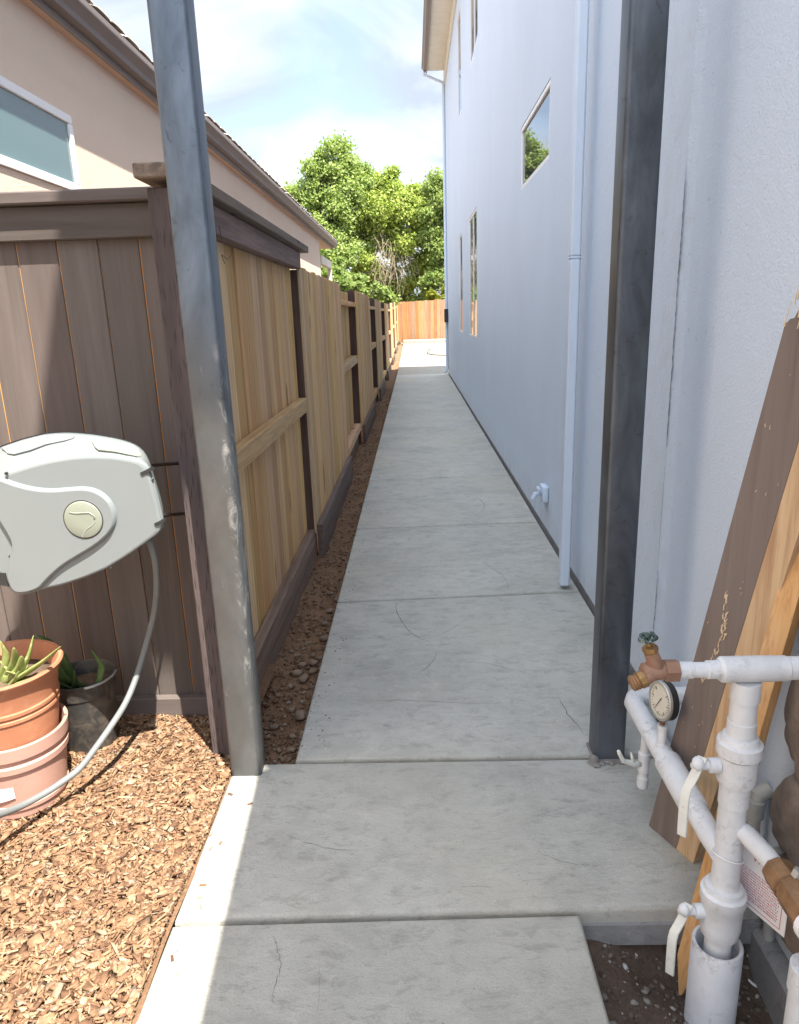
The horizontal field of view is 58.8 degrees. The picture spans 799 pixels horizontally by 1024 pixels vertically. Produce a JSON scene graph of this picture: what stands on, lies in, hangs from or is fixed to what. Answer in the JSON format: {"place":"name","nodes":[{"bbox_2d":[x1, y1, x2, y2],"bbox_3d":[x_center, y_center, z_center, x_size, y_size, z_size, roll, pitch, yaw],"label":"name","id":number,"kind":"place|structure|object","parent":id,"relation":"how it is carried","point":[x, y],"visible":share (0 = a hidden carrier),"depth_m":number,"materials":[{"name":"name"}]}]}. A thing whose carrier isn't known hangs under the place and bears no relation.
{"place":"outdoors","nodes":[
{"label":"outdoors","id":0,"kind":"place"},
{"bbox_2d":[2,664,276,1023],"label":"mulch bed","id":1,"kind":"object","parent":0,"point":[266,680],"visible":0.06,"depth_m":1.88,"materials":[{"name":"brown plant"}]},
{"bbox_2d":[0,186,207,716],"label":"brown fence","id":2,"kind":"object","parent":1,"relation":"on","point":[82,345],"visible":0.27,"depth_m":2.49,"materials":[{"name":"wood"}]},
{"bbox_2d":[0,431,184,594],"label":"hose reel","id":3,"kind":"object","parent":2,"relation":"attached to","point":[74,506],"visible":0.99,"depth_m":2.07,"materials":[{"name":"grey plastic"}]},
{"bbox_2d":[0,539,159,817],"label":"garden hose","id":4,"kind":"object","parent":3,"relation":"hanging from","point":[79,768],"visible":0.98,"depth_m":2.30,"materials":[{"name":"white rubber"}]},
{"bbox_2d":[0,699,263,1023],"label":"bark chips","id":5,"kind":"object","parent":1,"relation":"on","point":[54,936],"visible":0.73,"depth_m":2.01,"materials":[{"name":"wood"}]},
{"bbox_2d":[0,702,68,819],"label":"flower pot","id":6,"kind":"object","parent":5,"relation":"on","point":[29,770],"visible":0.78,"depth_m":2.22,"materials":[{"name":"pink ceramic"}]},
{"bbox_2d":[0,639,62,750],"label":"flower pot","id":7,"kind":"object","parent":6,"relation":"in","point":[29,710],"visible":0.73,"depth_m":2.18,"materials":[{"name":"ceramic"}]},
{"bbox_2d":[0,635,60,684],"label":"aloe plant","id":8,"kind":"object","parent":7,"relation":"on","point":[14,669],"visible":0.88,"depth_m":2.17,"materials":[{"name":"plant"}]},
{"bbox_2d":[58,659,117,752],"bbox_3d":[-1.142,0.716,2.597,0.237,0.278,0.234,-1,15,1],"label":"flower pot","id":9,"kind":"object","parent":5,"relation":"on","point":[91,706],"visible":0.74,"depth_m":2.53,"materials":[{"name":"black plastic"}]},
{"bbox_2d":[34,635,105,688],"bbox_3d":[-1.169,0.547,2.521,0.288,0.291,0.120,0,16,7],"label":"aloe plant","id":10,"kind":"object","parent":9,"relation":"in","point":[67,678],"visible":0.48,"depth_m":2.50,"materials":[{"name":"green plant"}]},
{"bbox_2d":[92,0,443,315],"label":"sky","id":11,"kind":"structure","parent":0,"point":[277,76],"materials":[{"name":"white"}]},
{"bbox_2d":[154,316,424,973],"bbox_3d":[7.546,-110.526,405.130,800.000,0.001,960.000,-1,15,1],"label":"ground","id":12,"kind":"structure","parent":0,"point":[173,925],"depth_m":2.26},
{"bbox_2d":[0,0,337,280],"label":"neighbour house","id":13,"kind":"structure","parent":12,"relation":"on","point":[79,109],"depth_m":4.37,"materials":[{"name":"beige paint"}]},
{"bbox_2d":[0,75,80,189],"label":"window","id":14,"kind":"structure","parent":13,"relation":"in","point":[37,141],"depth_m":3.82,"materials":[{"name":"glass"}]},
{"bbox_2d":[282,129,376,275],"bbox_3d":[-4.042,-13.827,36.525,6.027,10.623,4.036,-1,15,1],"label":"tree","id":15,"kind":"object","parent":12,"relation":"on","point":[325,191],"visible":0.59,"depth_m":35.25,"materials":[{"name":"green plant"}]},
{"bbox_2d":[320,249,370,294],"bbox_3d":[-2.201,-6.566,23.177,2.581,4.034,1.795,-1,15,1],"label":"shrub","id":16,"kind":"object","parent":12,"relation":"on","point":[347,278],"visible":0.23,"depth_m":22.82,"materials":[{"name":"green plant"}]},
{"bbox_2d":[331,254,401,305],"bbox_3d":[-1.408,-8.041,27.899,3.084,4.106,1.647,-1,15,1],"label":"shrub","id":17,"kind":"object","parent":12,"relation":"on","point":[378,291],"visible":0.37,"depth_m":27.68,"materials":[{"name":"green plant"}]},
{"bbox_2d":[347,164,443,343],"bbox_3d":[-0.285,-13.423,37.337,5.966,9.177,3.740,-1,15,1],"label":"tree","id":18,"kind":"object","parent":12,"relation":"on","point":[395,205],"visible":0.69,"depth_m":36.40,"materials":[{"name":"green plant"}]},
{"bbox_2d":[413,166,444,298],"bbox_3d":[3.565,-12.768,35.590,5.862,8.600,4.064,-1,15,1],"label":"tree","id":19,"kind":"object","parent":12,"relation":"on","point":[432,217],"visible":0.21,"depth_m":34.71,"materials":[{"name":"green plant"}]},
{"bbox_2d":[426,285,444,312],"bbox_3d":[2.055,-9.515,34.223,2.218,2.752,1.188,-5,16,-11],"label":"shrub","id":20,"kind":"object","parent":12,"relation":"on","point":[431,295],"visible":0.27,"depth_m":33.77,"materials":[{"name":"green plant"}]},
{"bbox_2d":[421,0,798,1023],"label":"house","id":21,"kind":"structure","parent":12,"relation":"on","point":[529,110],"depth_m":2.84,"materials":[{"name":"white paint"}]},
{"bbox_2d":[457,7,460,120],"bbox_3d":[1.033,-7.506,11.910,0.060,1.556,0.796,-1,15,1],"label":"window","id":22,"kind":"structure","parent":21,"relation":"in","point":[458,21],"depth_m":12.07,"materials":[{"name":"grey glass"}]},
{"bbox_2d":[459,234,462,332],"bbox_3d":[1.145,-4.120,12.848,0.060,1.686,0.796,-1,15,1],"label":"window","id":23,"kind":"structure","parent":21,"relation":"in","point":[460,238],"depth_m":13.02,"materials":[{"name":"grey glass"}]},
{"bbox_2d":[469,207,476,337],"bbox_3d":[1.098,-3.421,10.318,0.060,1.711,1.346,-1,15,1],"label":"window","id":24,"kind":"structure","parent":21,"relation":"in","point":[473,220],"depth_m":10.39,"materials":[{"name":"glass"}]},
{"bbox_2d":[470,0,477,66],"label":"window","id":25,"kind":"structure","parent":21,"relation":"in","point":[473,3],"depth_m":9.44,"materials":[{"name":"grey glass"}]},
{"bbox_2d":[521,79,550,189],"bbox_3d":[0.983,-2.625,5.030,0.060,0.456,1.246,-1,15,1],"label":"window","id":26,"kind":"structure","parent":21,"relation":"in","point":[535,132],"depth_m":5.00,"materials":[{"name":"clear glass"}]},
{"bbox_2d":[617,631,798,976],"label":"pipe manifold","id":27,"kind":"object","parent":21,"relation":"attached to","point":[728,834],"visible":0.99,"depth_m":1.56,"materials":[{"name":"white plastic"}]},
{"bbox_2d":[713,846,786,936],"bbox_3d":[0.779,0.855,1.597,0.095,0.165,0.163,-9,17,-23],"label":"warning sign","id":28,"kind":"object","parent":27,"relation":"hanging from","point":[763,903],"visible":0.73,"depth_m":1.61,"materials":[{"name":"paper"}]},
{"bbox_2d":[747,781,773,833],"bbox_3d":[0.935,0.973,1.872,0.068,0.570,0.082,-1,15,1],"label":"conduit","id":29,"kind":"object","parent":21,"relation":"attached to","point":[761,794],"visible":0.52,"depth_m":1.81,"materials":[{"name":"grey plastic"}]},
{"bbox_2d":[762,846,783,941],"bbox_3d":[0.940,1.052,1.806,0.028,0.451,0.038,-1,15,1],"label":"conduit","id":30,"kind":"object","parent":21,"relation":"attached to","point":[768,933],"visible":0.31,"depth_m":1.79,"materials":[{"name":"grey plastic"}]},
{"bbox_2d":[261,388,392,764],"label":"gravel","id":31,"kind":"structure","parent":0,"point":[266,735],"depth_m":3.53,"materials":[{"name":"brown gravel"}]},
{"bbox_2d":[261,344,402,764],"bbox_3d":[-0.451,-3.422,17.846,0.760,0.344,31.800,-1,15,1],"label":"dirt strip","id":32,"kind":"object","parent":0,"point":[332,571],"visible":0.23,"depth_m":4.00,"materials":[{"name":"brown soil"}]},
{"bbox_2d":[132,162,399,755],"bbox_3d":[-0.379,-4.244,17.640,0.164,2.390,31.945,-1,15,1],"label":"wooden fence","id":33,"kind":"object","parent":32,"relation":"on","point":[311,358],"visible":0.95,"depth_m":3.64,"materials":[{"name":"brown wood"}]},
{"bbox_2d":[219,225,231,263],"bbox_3d":[-0.615,-0.942,2.517,0.003,0.124,0.146,-1,15,1],"label":"dry vine","id":34,"kind":"object","parent":33,"relation":"hanging from","point":[229,245],"visible":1,"depth_m":2.49,"materials":[{"name":"brown plant"}]},
{"bbox_2d":[397,299,444,341],"bbox_3d":[3.679,-8.917,32.509,7.864,2.001,0.061,-1,15,1],"label":"back fence","id":35,"kind":"object","parent":33,"relation":"attached to","point":[430,324],"visible":0.15,"depth_m":32.56,"materials":[{"name":"brown wood"}]},
{"bbox_2d":[268,724,278,729],"bbox_3d":[-0.505,0.860,2.843,0.044,0.021,0.027,-5,16,-12],"label":"stone","id":36,"kind":"object","parent":32,"relation":"on","point":[273,726],"visible":1,"depth_m":2.83,"materials":[{"name":"grey stone"}]},
{"bbox_2d":[286,747,295,751],"bbox_3d":[-0.410,0.896,2.674,0.039,0.021,0.024,-1,15,1],"label":"stone","id":37,"kind":"object","parent":32,"relation":"on","point":[290,749],"visible":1,"depth_m":2.67,"materials":[{"name":"stone"}]},
{"bbox_2d":[288,707,295,711],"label":"stone","id":38,"kind":"object","parent":32,"relation":"on","point":[292,709],"visible":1,"depth_m":2.95,"materials":[{"name":"grey stone"}]},
{"bbox_2d":[289,733,295,738],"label":"stone","id":39,"kind":"object","parent":32,"relation":"on","point":[292,736],"visible":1,"depth_m":2.75,"materials":[{"name":"grey stone"}]},
{"bbox_2d":[290,669,302,675],"bbox_3d":[-0.470,0.733,3.233,0.058,0.029,0.038,-1,15,1],"label":"stone","id":40,"kind":"object","parent":32,"relation":"on","point":[297,672],"visible":0.98,"depth_m":3.22,"materials":[{"name":"grey stone"}]},
{"bbox_2d":[295,709,306,720],"bbox_3d":[-0.404,0.829,2.892,0.053,0.033,0.068,-1,15,1],"label":"stone","id":41,"kind":"object","parent":32,"relation":"on","point":[300,714],"visible":1,"depth_m":2.88,"materials":[{"name":"grey stone"}]},
{"bbox_2d":[297,662,305,666],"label":"stone","id":42,"kind":"object","parent":32,"relation":"on","point":[301,664],"visible":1,"depth_m":3.31,"materials":[{"name":"stone"}]},
{"bbox_2d":[298,673,309,682],"bbox_3d":[-0.429,0.746,3.183,0.044,0.029,0.059,10,20,37],"label":"stone","id":43,"kind":"object","parent":32,"relation":"on","point":[303,677],"visible":1,"depth_m":3.17,"materials":[{"name":"grey stone"}]},
{"bbox_2d":[308,668,316,673],"bbox_3d":[-0.400,0.728,3.250,0.043,0.024,0.034,-10,18,-28],"label":"stone","id":44,"kind":"object","parent":32,"relation":"on","point":[312,670],"visible":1,"depth_m":3.24,"materials":[{"name":"grey stone"}]},
{"bbox_2d":[308,659,317,665],"bbox_3d":[-0.406,0.710,3.340,0.054,0.033,0.044,10,20,37],"label":"stone","id":45,"kind":"object","parent":32,"relation":"on","point":[312,662],"visible":1,"depth_m":3.33,"materials":[{"name":"grey stone"}]},
{"bbox_2d":[319,635,327,641],"bbox_3d":[-0.380,0.641,3.588,0.050,0.029,0.038,-9,17,-23],"label":"stone","id":46,"kind":"object","parent":32,"relation":"on","point":[323,638],"visible":0.84,"depth_m":3.58,"materials":[{"name":"stone"}]},
{"bbox_2d":[321,621,327,625],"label":"stone","id":47,"kind":"object","parent":32,"relation":"on","point":[324,623],"visible":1,"depth_m":3.74,"materials":[{"name":"stone"}]},
{"bbox_2d":[326,608,333,612],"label":"stone","id":48,"kind":"object","parent":32,"relation":"on","point":[330,610],"visible":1,"depth_m":3.90,"materials":[{"name":"brown stone"}]},
{"bbox_2d":[397,343,448,374],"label":"patio","id":49,"kind":"structure","parent":0,"point":[416,359],"depth_m":23.23,"materials":[{"name":"concrete"}]},
{"bbox_2d":[403,339,444,343],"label":"kerb","id":50,"kind":"structure","parent":49,"relation":"on","point":[415,341],"depth_m":31.73,"materials":[{"name":"concrete"}]},
{"bbox_2d":[136,373,763,1023],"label":"path","id":51,"kind":"structure","parent":0,"point":[448,823],"depth_m":2.21,"materials":[{"name":"concrete"}]},
{"bbox_2d":[147,0,265,775],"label":"steel post","id":52,"kind":"object","parent":51,"relation":"on","point":[174,40],"visible":1,"depth_m":2.06,"materials":[{"name":"grey metal"}]},
{"bbox_2d":[170,792,252,975],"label":"stray chips","id":53,"kind":"object","parent":51,"relation":"on","point":[200,884],"visible":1,"depth_m":1.96,"materials":[{"name":"beige plant"}]},
{"bbox_2d":[301,438,382,746],"bbox_3d":[-0.259,-0.048,5.822,0.098,0.006,6.730,-1,15,1],"label":"path grit","id":54,"kind":"object","parent":51,"relation":"on","point":[340,637],"visible":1,"depth_m":3.33,"materials":[{"name":"gravel"}]},
{"bbox_2d":[586,0,669,767],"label":"steel post","id":55,"kind":"object","parent":51,"relation":"on","point":[643,54],"visible":0.94,"depth_m":2.09,"materials":[{"name":"metal"}]},
{"bbox_2d":[649,287,798,862],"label":"plank","id":56,"kind":"object","parent":51,"relation":"on","point":[760,553],"visible":0.84,"depth_m":1.66,"materials":[{"name":"brown wood"}]},
{"bbox_2d":[586,939,772,1023],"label":"dirt pit","id":57,"kind":"object","parent":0,"point":[648,955],"visible":0.33,"depth_m":1.80,"materials":[{"name":"brown soil"}]},
{"bbox_2d":[684,925,743,1023],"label":"pipe sleeve","id":58,"kind":"object","parent":57,"relation":"in","point":[712,990],"visible":0.78,"depth_m":1.67,"materials":[{"name":"white plastic"}]},
{"bbox_2d":[677,553,798,995],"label":"plank","id":59,"kind":"object","parent":57,"relation":"on","point":[781,630],"visible":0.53,"depth_m":1.61,"materials":[{"name":"orange wood"}]},
{"bbox_2d":[783,953,798,1023],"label":"pipe stub","id":60,"kind":"object","parent":57,"relation":"on","point":[791,1014],"visible":1,"depth_m":1.38,"materials":[{"name":"white plastic"}]},
{"bbox_2d":[593,941,768,1023],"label":"pit gravel","id":61,"kind":"structure","parent":0,"point":[646,990],"depth_m":1.78,"materials":[{"name":"grey gravel"}]}
]}

